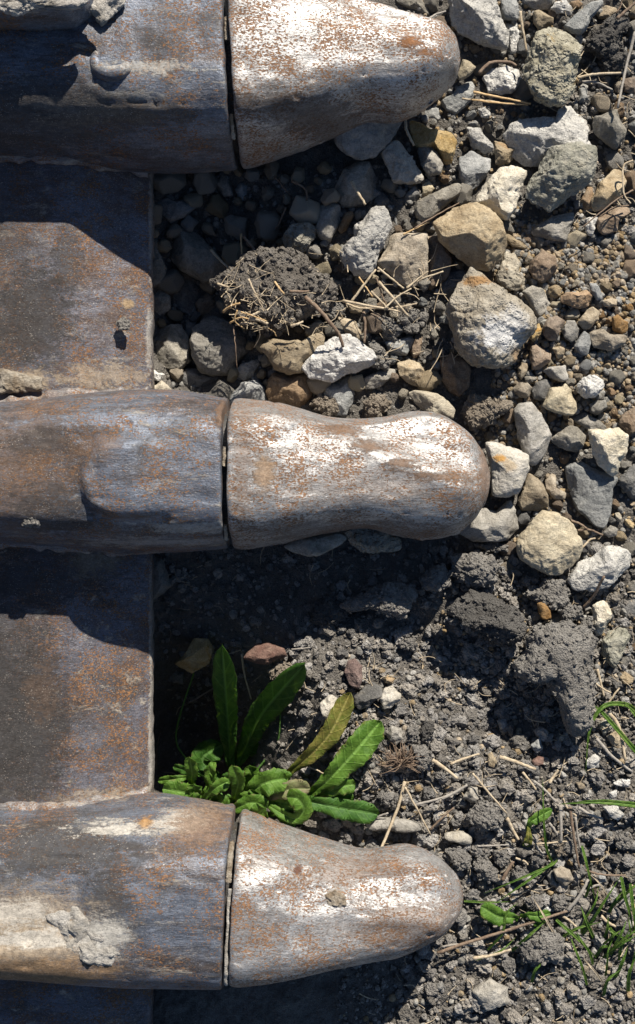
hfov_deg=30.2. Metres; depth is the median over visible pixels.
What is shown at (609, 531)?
pebble
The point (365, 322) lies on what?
straw
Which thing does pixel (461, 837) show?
pebble
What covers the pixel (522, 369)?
pebble
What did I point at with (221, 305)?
stone
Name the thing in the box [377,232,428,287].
stone
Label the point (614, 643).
stone
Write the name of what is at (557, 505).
pebble
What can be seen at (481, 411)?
dirt clod
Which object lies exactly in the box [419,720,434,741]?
dirt clod
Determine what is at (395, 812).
straw
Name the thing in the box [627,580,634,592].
stone
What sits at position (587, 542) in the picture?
straw
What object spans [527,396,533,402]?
pebble
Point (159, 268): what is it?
stone
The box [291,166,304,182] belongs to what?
stone
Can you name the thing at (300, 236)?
stone
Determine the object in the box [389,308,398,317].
pebble
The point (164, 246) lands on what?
stone
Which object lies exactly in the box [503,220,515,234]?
stone
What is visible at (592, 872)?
straw
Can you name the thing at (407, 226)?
pebble
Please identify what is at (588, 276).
pebble
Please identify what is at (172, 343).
stone
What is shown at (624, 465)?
pebble
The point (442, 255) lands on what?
stone
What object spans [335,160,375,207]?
stone
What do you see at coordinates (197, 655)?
stone
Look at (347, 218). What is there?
pebble
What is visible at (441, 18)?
stone
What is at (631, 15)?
stone
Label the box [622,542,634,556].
stone
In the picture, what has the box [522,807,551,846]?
seedling
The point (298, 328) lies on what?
pebble
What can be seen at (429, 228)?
pebble
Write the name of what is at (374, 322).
stone
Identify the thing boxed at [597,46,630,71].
dirt clod
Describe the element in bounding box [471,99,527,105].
straw
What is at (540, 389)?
stone
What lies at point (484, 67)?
twig
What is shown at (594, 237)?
pebble
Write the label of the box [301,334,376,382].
stone
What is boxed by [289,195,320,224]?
stone
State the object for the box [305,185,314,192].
pebble
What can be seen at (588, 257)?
pebble
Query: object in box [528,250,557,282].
stone
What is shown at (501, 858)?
dirt clod
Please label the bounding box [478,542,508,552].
dirt clod
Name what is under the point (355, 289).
pebble
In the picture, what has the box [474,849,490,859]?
dirt clod
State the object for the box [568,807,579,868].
straw
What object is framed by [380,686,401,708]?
stone
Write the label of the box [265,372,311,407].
stone
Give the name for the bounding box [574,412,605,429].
stone
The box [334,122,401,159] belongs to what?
stone
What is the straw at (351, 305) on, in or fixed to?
on the ground
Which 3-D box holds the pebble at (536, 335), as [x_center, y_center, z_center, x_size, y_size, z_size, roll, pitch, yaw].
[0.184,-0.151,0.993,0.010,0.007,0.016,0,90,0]
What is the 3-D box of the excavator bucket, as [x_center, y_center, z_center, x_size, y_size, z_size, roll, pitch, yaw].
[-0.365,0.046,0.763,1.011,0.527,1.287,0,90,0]
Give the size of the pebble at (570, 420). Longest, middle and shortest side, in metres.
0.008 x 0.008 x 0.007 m
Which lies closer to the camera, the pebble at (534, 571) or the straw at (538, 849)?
the straw at (538, 849)
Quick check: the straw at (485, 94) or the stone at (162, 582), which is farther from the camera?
the stone at (162, 582)
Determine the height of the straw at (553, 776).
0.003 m
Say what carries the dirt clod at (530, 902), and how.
on the ground
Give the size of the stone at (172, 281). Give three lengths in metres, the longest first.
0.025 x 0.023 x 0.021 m
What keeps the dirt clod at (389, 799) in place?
on the ground
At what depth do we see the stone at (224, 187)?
1.02 m
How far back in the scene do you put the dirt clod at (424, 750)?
0.99 m
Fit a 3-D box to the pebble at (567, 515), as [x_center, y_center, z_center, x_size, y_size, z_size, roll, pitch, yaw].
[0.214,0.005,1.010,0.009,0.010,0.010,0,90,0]
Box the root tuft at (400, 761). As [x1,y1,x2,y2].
[376,742,425,774]
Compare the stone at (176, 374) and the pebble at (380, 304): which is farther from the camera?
the stone at (176, 374)
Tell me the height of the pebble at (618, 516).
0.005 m
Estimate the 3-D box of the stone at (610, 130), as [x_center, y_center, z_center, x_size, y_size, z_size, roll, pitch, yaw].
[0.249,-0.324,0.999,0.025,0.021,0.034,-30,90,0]
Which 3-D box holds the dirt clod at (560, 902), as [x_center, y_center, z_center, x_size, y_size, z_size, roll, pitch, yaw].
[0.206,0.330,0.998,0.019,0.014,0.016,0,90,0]
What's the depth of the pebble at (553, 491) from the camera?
1.00 m
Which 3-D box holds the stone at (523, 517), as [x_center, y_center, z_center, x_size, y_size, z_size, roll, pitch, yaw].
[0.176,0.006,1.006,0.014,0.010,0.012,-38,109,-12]
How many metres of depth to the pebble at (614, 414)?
1.00 m
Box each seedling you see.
[480,902,550,926]
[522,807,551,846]
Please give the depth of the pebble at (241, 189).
1.02 m
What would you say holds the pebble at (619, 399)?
on the ground
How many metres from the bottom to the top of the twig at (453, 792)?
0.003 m
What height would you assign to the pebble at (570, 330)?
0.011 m
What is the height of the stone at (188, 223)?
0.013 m
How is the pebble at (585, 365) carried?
on the ground
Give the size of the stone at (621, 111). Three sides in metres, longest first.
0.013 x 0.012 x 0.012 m
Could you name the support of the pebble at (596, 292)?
on the ground
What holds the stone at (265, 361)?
on the ground
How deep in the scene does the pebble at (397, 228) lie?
1.00 m
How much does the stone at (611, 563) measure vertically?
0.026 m
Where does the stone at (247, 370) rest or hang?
on the ground
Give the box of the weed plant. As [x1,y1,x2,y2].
[158,645,383,826]
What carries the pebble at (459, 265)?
on the ground
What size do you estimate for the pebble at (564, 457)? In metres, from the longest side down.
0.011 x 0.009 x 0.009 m
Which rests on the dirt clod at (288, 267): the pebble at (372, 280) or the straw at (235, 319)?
the straw at (235, 319)
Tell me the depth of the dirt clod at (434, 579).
0.99 m
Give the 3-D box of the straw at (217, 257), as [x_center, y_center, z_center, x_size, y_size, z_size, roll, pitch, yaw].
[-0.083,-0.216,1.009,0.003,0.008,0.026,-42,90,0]
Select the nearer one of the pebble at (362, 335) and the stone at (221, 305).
the pebble at (362, 335)
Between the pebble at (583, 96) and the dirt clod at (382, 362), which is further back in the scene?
the pebble at (583, 96)
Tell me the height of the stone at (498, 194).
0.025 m
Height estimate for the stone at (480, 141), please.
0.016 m
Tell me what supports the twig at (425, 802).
on the ground
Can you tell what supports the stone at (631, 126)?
on the ground
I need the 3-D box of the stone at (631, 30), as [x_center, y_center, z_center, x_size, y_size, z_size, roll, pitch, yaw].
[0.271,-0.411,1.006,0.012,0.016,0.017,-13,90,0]
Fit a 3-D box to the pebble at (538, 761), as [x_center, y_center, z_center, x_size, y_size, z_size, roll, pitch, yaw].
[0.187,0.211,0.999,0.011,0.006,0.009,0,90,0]
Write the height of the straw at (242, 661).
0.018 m
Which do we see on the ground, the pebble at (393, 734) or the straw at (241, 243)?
the pebble at (393, 734)
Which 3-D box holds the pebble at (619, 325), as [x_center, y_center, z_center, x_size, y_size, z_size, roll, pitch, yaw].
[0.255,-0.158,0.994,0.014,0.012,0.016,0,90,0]
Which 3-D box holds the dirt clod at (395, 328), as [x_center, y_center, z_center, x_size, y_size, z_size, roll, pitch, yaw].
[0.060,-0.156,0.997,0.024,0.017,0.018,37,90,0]
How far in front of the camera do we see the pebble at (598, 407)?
1.00 m
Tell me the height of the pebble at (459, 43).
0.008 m
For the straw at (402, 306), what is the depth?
0.98 m
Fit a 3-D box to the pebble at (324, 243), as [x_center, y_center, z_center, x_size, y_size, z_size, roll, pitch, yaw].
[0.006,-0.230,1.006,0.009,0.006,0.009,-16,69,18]
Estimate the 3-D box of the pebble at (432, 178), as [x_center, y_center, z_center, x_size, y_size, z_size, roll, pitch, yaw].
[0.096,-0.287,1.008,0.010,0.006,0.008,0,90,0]
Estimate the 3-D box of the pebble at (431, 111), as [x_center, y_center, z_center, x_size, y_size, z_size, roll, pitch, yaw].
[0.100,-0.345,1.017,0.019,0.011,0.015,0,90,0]
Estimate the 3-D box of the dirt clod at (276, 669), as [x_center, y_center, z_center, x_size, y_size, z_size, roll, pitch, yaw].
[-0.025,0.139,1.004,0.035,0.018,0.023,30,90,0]
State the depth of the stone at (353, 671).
0.99 m
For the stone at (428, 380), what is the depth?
0.99 m
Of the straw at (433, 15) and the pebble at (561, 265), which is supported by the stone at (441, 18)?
the straw at (433, 15)
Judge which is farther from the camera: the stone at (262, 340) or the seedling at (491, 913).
the stone at (262, 340)
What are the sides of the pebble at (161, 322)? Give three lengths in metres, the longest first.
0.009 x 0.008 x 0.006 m
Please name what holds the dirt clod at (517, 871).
on the ground
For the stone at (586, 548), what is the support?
on the ground
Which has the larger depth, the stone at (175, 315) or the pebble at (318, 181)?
the stone at (175, 315)
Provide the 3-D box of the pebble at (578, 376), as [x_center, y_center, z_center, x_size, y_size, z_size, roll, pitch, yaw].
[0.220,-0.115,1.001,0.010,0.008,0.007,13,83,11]
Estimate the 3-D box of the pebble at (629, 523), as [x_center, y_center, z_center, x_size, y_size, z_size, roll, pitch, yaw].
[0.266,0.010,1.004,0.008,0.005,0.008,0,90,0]
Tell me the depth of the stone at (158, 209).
1.02 m
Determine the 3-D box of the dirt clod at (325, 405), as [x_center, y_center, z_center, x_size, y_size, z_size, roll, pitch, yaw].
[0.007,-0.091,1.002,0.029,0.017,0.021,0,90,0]
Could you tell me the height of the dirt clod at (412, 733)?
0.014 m
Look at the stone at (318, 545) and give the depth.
0.98 m
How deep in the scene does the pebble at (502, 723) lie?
1.01 m
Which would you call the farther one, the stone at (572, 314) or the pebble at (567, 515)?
the pebble at (567, 515)
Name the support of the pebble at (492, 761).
on the ground
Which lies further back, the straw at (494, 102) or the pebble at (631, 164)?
the pebble at (631, 164)
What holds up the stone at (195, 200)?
on the ground
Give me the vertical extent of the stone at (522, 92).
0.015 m
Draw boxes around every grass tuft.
[464,900,599,982]
[488,859,557,902]
[533,845,634,995]
[543,795,552,861]
[564,799,634,807]
[586,700,634,765]
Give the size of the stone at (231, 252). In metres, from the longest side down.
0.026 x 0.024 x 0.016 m
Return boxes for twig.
[291,180,307,200]
[304,295,343,347]
[355,812,388,825]
[414,203,458,228]
[415,796,442,805]
[429,807,453,830]
[437,910,569,954]
[441,784,467,799]
[478,60,516,73]
[501,861,513,881]
[566,878,588,911]
[571,519,586,528]
[578,528,602,535]
[582,189,633,227]
[582,576,604,608]
[599,205,628,216]
[616,1,634,19]
[617,31,634,107]
[622,159,633,203]
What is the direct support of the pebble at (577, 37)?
on the ground
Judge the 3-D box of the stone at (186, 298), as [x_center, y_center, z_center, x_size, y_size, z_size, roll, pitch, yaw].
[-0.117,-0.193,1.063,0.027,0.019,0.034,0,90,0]
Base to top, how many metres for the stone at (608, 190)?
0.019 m
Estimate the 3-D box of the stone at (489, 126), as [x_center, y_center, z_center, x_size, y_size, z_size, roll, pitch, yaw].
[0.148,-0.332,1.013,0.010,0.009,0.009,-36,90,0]
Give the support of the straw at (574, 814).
on the ground
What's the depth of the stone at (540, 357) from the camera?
0.99 m
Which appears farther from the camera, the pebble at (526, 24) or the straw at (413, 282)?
the pebble at (526, 24)
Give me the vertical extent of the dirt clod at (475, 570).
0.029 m
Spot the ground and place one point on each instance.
(309, 1000)
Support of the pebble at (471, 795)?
on the ground
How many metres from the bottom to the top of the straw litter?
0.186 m
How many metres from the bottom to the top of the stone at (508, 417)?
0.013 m
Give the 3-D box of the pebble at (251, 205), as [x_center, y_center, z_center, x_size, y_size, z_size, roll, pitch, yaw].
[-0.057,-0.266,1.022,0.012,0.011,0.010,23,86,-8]
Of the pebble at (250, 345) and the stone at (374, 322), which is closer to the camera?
the stone at (374, 322)
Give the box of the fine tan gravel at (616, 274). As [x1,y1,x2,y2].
[336,0,634,1023]
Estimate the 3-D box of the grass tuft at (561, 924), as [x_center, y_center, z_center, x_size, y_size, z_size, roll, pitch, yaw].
[0.182,0.364,0.995,0.116,0.018,0.072,0,90,0]
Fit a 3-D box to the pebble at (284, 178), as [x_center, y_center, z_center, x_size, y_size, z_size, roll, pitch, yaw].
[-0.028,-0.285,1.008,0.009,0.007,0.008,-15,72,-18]
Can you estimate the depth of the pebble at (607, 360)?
1.00 m
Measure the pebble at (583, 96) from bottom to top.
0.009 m
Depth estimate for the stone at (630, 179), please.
1.00 m
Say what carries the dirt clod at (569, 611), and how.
on the ground
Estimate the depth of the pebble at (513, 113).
1.01 m
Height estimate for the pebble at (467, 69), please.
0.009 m
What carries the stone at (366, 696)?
on the ground
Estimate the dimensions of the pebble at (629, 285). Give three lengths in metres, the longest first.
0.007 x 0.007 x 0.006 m
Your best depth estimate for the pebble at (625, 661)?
1.00 m
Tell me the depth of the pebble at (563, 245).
1.00 m
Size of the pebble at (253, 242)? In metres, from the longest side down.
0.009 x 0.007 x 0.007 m
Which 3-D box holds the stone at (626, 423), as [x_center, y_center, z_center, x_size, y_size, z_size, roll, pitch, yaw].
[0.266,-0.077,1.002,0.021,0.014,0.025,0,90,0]
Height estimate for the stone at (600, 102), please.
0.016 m
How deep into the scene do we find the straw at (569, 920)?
0.99 m
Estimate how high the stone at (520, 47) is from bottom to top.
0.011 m
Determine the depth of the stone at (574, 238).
1.00 m
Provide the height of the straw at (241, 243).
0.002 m
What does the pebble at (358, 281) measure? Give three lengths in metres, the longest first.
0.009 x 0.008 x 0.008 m
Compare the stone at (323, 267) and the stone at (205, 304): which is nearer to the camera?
the stone at (323, 267)
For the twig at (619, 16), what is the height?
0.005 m
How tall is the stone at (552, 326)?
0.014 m
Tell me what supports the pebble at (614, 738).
on the ground
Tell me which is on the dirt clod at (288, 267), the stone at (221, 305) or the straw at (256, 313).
the straw at (256, 313)
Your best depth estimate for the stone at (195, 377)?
1.04 m
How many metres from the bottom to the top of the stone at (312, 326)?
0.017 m
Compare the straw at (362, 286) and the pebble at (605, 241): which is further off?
the pebble at (605, 241)
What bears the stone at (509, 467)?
on the ground
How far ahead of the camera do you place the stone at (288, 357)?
0.98 m
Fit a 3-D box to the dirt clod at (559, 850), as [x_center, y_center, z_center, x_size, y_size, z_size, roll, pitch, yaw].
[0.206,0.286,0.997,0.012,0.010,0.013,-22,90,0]
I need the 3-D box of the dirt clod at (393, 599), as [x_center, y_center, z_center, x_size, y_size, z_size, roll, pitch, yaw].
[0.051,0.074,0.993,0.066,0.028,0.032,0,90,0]
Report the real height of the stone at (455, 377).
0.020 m
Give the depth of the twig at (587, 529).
0.99 m
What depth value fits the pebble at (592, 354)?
1.00 m
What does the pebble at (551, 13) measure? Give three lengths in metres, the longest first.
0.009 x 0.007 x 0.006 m
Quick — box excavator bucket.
[0,0,489,1023]
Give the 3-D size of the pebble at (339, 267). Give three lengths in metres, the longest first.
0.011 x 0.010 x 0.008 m
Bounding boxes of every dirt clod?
[209,245,337,337]
[267,660,301,691]
[309,393,339,416]
[310,594,348,627]
[326,302,345,320]
[339,581,417,618]
[362,393,391,417]
[368,340,391,370]
[376,789,399,808]
[379,316,402,341]
[398,635,417,651]
[399,307,428,333]
[405,725,419,744]
[411,744,432,771]
[419,562,453,593]
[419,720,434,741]
[443,844,471,871]
[446,589,528,646]
[448,552,501,588]
[460,393,513,430]
[466,799,505,833]
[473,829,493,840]
[473,857,498,883]
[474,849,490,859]
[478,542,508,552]
[492,847,510,867]
[510,864,528,881]
[512,618,598,736]
[515,926,565,965]
[522,576,570,610]
[523,894,540,911]
[530,853,543,867]
[549,892,570,911]
[552,842,567,857]
[557,602,583,620]
[579,616,595,632]
[584,14,630,58]
[592,888,607,908]
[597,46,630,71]
[614,831,632,849]
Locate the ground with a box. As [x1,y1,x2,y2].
[153,0,634,1023]
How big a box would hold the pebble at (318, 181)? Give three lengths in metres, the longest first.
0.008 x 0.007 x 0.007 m
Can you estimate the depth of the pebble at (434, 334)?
1.00 m
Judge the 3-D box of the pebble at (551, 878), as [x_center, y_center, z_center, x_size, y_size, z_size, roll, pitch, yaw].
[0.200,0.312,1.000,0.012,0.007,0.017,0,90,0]
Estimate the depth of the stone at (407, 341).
1.00 m
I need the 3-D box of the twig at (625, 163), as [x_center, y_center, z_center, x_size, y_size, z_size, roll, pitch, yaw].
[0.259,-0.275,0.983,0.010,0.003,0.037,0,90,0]
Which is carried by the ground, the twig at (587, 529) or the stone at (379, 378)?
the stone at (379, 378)
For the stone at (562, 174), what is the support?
on the stone at (531, 141)
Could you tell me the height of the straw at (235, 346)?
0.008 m
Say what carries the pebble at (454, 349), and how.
on the ground
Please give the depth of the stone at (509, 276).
1.00 m
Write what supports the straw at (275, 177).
on the ground
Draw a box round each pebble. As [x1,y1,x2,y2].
[154,228,158,237]
[154,370,164,380]
[155,380,170,389]
[156,318,165,327]
[172,672,183,683]
[234,166,242,176]
[235,183,247,200]
[245,200,257,211]
[245,340,254,349]
[246,239,256,246]
[257,370,265,379]
[263,379,267,387]
[276,238,283,246]
[279,174,288,183]
[282,193,290,204]
[294,325,303,332]
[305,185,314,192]
[314,177,322,184]
[320,240,328,246]
[337,262,348,272]
[338,211,353,232]
[352,286,358,293]
[354,209,363,220]
[355,276,364,285]
[360,332,369,340]
[365,298,376,309]
[366,273,378,283]
[371,287,382,296]
[373,191,390,206]
[377,301,386,309]
[380,272,389,279]
[384,675,394,683]
[385,726,403,744]
[388,295,400,306]
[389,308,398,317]
[389,354,397,364]
[390,372,399,382]
[394,225,402,232]
[395,188,405,197]
[398,388,407,398]
[402,185,419,203]
[403,222,412,231]
[410,334,422,357]
[415,219,424,230]
[418,297,427,306]
[422,181,434,195]
[425,106,440,120]
[425,173,435,180]
[425,224,434,231]
[431,329,437,339]
[431,360,439,369]
[432,350,440,357]
[438,174,449,182]
[439,316,448,323]
[444,830,471,844]
[446,119,454,129]
[449,348,458,354]
[454,261,462,268]
[455,35,462,48]
[458,59,475,79]
[463,786,478,802]
[465,110,476,119]
[477,107,490,118]
[477,880,485,889]
[484,431,492,439]
[488,752,496,768]
[490,48,499,53]
[495,105,503,113]
[497,719,507,729]
[502,101,510,107]
[506,234,528,250]
[508,53,515,60]
[510,111,517,116]
[513,382,531,397]
[516,397,522,403]
[518,362,527,379]
[520,106,529,112]
[523,21,529,29]
[523,234,532,241]
[524,375,536,382]
[525,13,532,20]
[525,255,532,264]
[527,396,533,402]
[528,339,535,345]
[530,324,541,341]
[530,738,542,752]
[531,756,543,765]
[532,568,539,574]
[533,10,553,30]
[534,237,544,248]
[535,368,542,374]
[535,470,543,478]
[537,602,550,619]
[541,339,548,347]
[541,906,552,911]
[543,365,568,381]
[544,733,553,742]
[545,473,565,499]
[546,871,557,887]
[547,358,553,366]
[547,413,556,421]
[547,612,559,622]
[548,10,556,17]
[548,285,561,297]
[550,0,572,15]
[550,301,561,308]
[551,500,562,511]
[552,346,564,358]
[553,866,573,885]
[557,261,564,269]
[558,279,565,286]
[559,451,569,463]
[560,241,567,248]
[561,320,578,342]
[562,512,572,521]
[563,378,574,385]
[564,263,577,273]
[564,355,575,366]
[567,417,574,425]
[570,0,581,8]
[572,279,579,287]
[573,200,579,209]
[573,373,582,380]
[574,331,590,355]
[575,34,582,43]
[576,782,584,789]
[578,88,589,103]
[579,359,591,371]
[580,187,592,211]
[582,66,592,73]
[582,251,594,263]
[584,274,590,283]
[584,398,589,405]
[585,216,597,236]
[587,754,599,768]
[589,234,597,241]
[589,283,602,300]
[589,351,596,357]
[589,400,606,414]
[590,140,597,145]
[593,299,603,307]
[594,259,601,265]
[595,269,601,277]
[595,367,601,373]
[597,5,616,18]
[597,413,606,420]
[597,873,605,883]
[598,719,612,734]
[599,308,607,318]
[600,236,613,246]
[600,281,611,292]
[603,76,610,85]
[603,298,616,306]
[603,525,617,537]
[603,805,624,820]
[604,357,610,362]
[605,315,611,325]
[606,670,617,677]
[607,387,615,396]
[607,401,612,408]
[607,731,620,748]
[608,250,617,256]
[608,516,616,524]
[609,790,616,799]
[611,278,619,287]
[611,408,617,417]
[612,306,619,314]
[612,314,627,333]
[612,499,619,508]
[613,778,630,786]
[614,394,624,404]
[614,512,621,521]
[615,358,621,363]
[615,531,626,540]
[619,292,626,298]
[620,349,627,355]
[620,461,631,469]
[620,655,629,665]
[620,671,633,684]
[621,0,632,8]
[622,69,631,77]
[623,77,634,93]
[624,303,632,311]
[625,385,633,391]
[625,519,634,528]
[626,281,633,288]
[627,162,633,169]
[629,355,634,366]
[631,372,634,380]
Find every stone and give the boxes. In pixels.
[153,173,185,193]
[153,238,166,286]
[153,555,171,599]
[154,204,162,224]
[154,289,170,315]
[154,324,190,368]
[155,268,184,293]
[157,197,196,222]
[157,239,171,252]
[166,223,181,238]
[167,310,182,321]
[170,225,225,283]
[170,368,183,381]
[173,279,200,314]
[175,638,213,672]
[180,215,198,231]
[182,368,218,386]
[183,193,202,207]
[185,322,194,336]
[189,316,248,376]
[192,172,216,194]
[195,292,214,314]
[200,282,214,293]
[201,222,215,235]
[206,194,228,217]
[208,380,234,400]
[216,171,232,196]
[216,299,230,314]
[221,242,247,265]
[224,215,247,240]
[227,367,238,382]
[230,379,266,404]
[237,359,260,380]
[243,642,286,664]
[244,167,259,181]
[254,210,281,240]
[255,333,270,352]
[260,332,324,374]
[260,354,271,367]
[262,186,274,200]
[263,161,279,179]
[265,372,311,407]
[282,222,315,253]
[284,533,346,556]
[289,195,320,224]
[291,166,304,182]
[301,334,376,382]
[305,319,323,336]
[306,244,321,258]
[306,378,331,394]
[314,203,340,242]
[315,261,331,274]
[317,161,331,174]
[320,188,339,206]
[320,695,336,718]
[322,376,354,416]
[323,321,343,336]
[329,244,341,260]
[330,278,341,289]
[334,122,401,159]
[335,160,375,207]
[337,317,360,339]
[339,206,392,278]
[344,658,361,689]
[345,529,401,553]
[348,304,362,313]
[348,374,364,391]
[353,682,382,709]
[363,368,396,389]
[366,313,383,333]
[366,817,421,832]
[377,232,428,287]
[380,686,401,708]
[381,140,423,184]
[381,178,397,192]
[385,335,413,355]
[395,0,429,14]
[397,360,424,385]
[408,390,454,418]
[409,120,456,164]
[414,183,461,222]
[416,370,441,391]
[417,147,442,175]
[417,278,430,291]
[423,0,437,12]
[428,235,451,289]
[431,300,445,312]
[433,202,506,270]
[434,16,446,23]
[439,270,466,296]
[439,352,470,396]
[441,80,474,113]
[445,267,536,368]
[447,0,509,49]
[453,183,471,206]
[458,151,490,189]
[459,500,518,541]
[466,127,493,153]
[472,979,508,1010]
[474,62,491,75]
[475,165,526,219]
[482,66,521,94]
[484,119,493,132]
[485,441,529,497]
[494,141,514,164]
[495,251,526,290]
[499,541,516,555]
[500,561,513,571]
[501,0,519,20]
[502,408,513,423]
[503,106,590,166]
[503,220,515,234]
[506,23,519,53]
[513,79,533,102]
[513,402,551,465]
[516,39,529,53]
[516,510,582,574]
[517,511,529,525]
[518,473,548,510]
[522,0,554,9]
[522,27,581,106]
[522,285,549,316]
[525,141,597,212]
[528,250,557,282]
[529,343,550,369]
[530,212,573,241]
[531,379,552,400]
[542,383,576,415]
[543,316,564,340]
[550,425,585,451]
[560,290,591,308]
[564,0,602,34]
[564,308,579,319]
[565,462,617,527]
[566,230,586,248]
[567,545,631,591]
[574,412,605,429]
[576,375,604,398]
[577,307,599,329]
[578,523,591,538]
[582,540,590,553]
[588,427,628,476]
[589,329,626,351]
[590,92,612,112]
[590,169,626,211]
[592,109,626,149]
[592,600,611,635]
[597,207,629,234]
[600,627,630,667]
[605,151,623,170]
[608,369,624,385]
[613,102,624,116]
[614,81,620,93]
[618,407,634,434]
[618,464,634,500]
[620,598,634,618]
[622,260,634,279]
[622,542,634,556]
[624,170,634,195]
[624,244,634,259]
[627,20,634,35]
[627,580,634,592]
[628,5,634,19]
[628,121,634,136]
[630,232,634,242]
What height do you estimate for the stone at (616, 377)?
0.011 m
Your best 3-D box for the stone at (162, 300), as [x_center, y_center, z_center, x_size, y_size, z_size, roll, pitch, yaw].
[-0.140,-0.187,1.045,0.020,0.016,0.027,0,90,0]
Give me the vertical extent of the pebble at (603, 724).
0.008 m
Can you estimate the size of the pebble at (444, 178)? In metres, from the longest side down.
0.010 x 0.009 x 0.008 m
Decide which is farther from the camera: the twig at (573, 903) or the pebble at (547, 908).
the pebble at (547, 908)
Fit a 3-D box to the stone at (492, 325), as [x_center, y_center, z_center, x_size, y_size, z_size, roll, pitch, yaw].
[0.139,-0.155,0.975,0.077,0.050,0.069,32,90,0]
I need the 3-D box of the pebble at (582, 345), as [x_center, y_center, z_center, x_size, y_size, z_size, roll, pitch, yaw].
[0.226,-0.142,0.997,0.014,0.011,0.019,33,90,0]
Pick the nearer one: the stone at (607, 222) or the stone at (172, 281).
the stone at (607, 222)
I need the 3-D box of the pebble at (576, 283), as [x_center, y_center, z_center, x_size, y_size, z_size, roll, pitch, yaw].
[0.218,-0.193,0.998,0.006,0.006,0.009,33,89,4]
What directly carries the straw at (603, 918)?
on the ground
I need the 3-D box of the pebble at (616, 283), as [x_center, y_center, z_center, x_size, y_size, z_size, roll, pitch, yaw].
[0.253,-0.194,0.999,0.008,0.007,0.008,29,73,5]
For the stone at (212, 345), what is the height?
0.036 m
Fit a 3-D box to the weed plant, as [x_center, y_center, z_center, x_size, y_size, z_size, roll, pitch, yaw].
[-0.041,0.186,1.018,0.192,0.122,0.158,0,90,0]
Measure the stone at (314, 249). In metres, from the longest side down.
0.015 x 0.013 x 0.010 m
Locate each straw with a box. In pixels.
[187,688,212,703]
[210,249,227,267]
[222,302,239,312]
[229,317,248,323]
[233,327,236,365]
[234,310,244,328]
[235,322,257,325]
[240,234,242,253]
[241,311,266,321]
[241,654,251,699]
[242,236,254,248]
[247,279,263,309]
[249,309,261,317]
[249,317,268,324]
[274,175,287,192]
[274,281,284,293]
[275,207,286,229]
[289,290,308,292]
[290,321,303,326]
[291,647,310,650]
[343,299,399,311]
[346,303,387,308]
[350,180,365,204]
[350,269,375,300]
[358,276,372,297]
[362,312,366,342]
[371,291,385,305]
[375,277,384,300]
[377,267,403,288]
[378,281,408,316]
[380,781,405,846]
[384,288,411,308]
[388,303,416,308]
[403,222,428,235]
[404,120,414,145]
[404,787,430,835]
[406,271,428,288]
[406,271,443,286]
[429,10,445,17]
[431,758,458,779]
[442,943,477,947]
[450,753,479,764]
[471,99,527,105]
[472,773,506,813]
[473,91,530,103]
[473,948,511,959]
[477,844,508,846]
[499,755,535,770]
[505,817,519,839]
[519,11,527,51]
[522,771,536,789]
[533,780,555,801]
[533,841,566,844]
[535,845,544,855]
[548,769,558,783]
[548,822,558,835]
[558,805,562,842]
[562,915,576,927]
[563,798,576,816]
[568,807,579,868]
[574,816,584,861]
[577,72,622,78]
[578,806,602,819]
[582,80,612,89]
[583,538,595,547]
[585,869,625,875]
[595,683,610,693]
[595,737,632,772]
[596,669,604,696]
[601,915,615,927]
[606,711,626,760]
[608,688,619,701]
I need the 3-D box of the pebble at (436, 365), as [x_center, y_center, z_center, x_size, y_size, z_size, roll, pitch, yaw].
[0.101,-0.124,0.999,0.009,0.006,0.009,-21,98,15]
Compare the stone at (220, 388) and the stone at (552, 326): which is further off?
the stone at (220, 388)
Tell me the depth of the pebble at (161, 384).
1.01 m
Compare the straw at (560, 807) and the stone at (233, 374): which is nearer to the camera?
the straw at (560, 807)
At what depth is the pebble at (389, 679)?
1.00 m
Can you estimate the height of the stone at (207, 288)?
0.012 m
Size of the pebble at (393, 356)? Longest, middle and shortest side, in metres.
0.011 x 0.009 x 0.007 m
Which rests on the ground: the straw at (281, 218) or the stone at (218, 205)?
the stone at (218, 205)
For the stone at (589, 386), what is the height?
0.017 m
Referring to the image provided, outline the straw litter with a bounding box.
[167,0,634,1023]
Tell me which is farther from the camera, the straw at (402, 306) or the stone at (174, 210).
the stone at (174, 210)
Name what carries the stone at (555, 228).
on the ground
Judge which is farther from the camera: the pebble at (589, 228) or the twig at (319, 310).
the pebble at (589, 228)
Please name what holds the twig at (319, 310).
on the stone at (331, 360)
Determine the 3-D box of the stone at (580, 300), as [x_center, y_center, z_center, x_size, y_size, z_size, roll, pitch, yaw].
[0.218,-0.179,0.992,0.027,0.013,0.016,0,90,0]
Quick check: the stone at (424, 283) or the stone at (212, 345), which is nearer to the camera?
the stone at (424, 283)
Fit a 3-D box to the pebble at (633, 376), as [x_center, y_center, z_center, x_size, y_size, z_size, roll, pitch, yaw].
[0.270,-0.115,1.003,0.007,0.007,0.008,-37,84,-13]

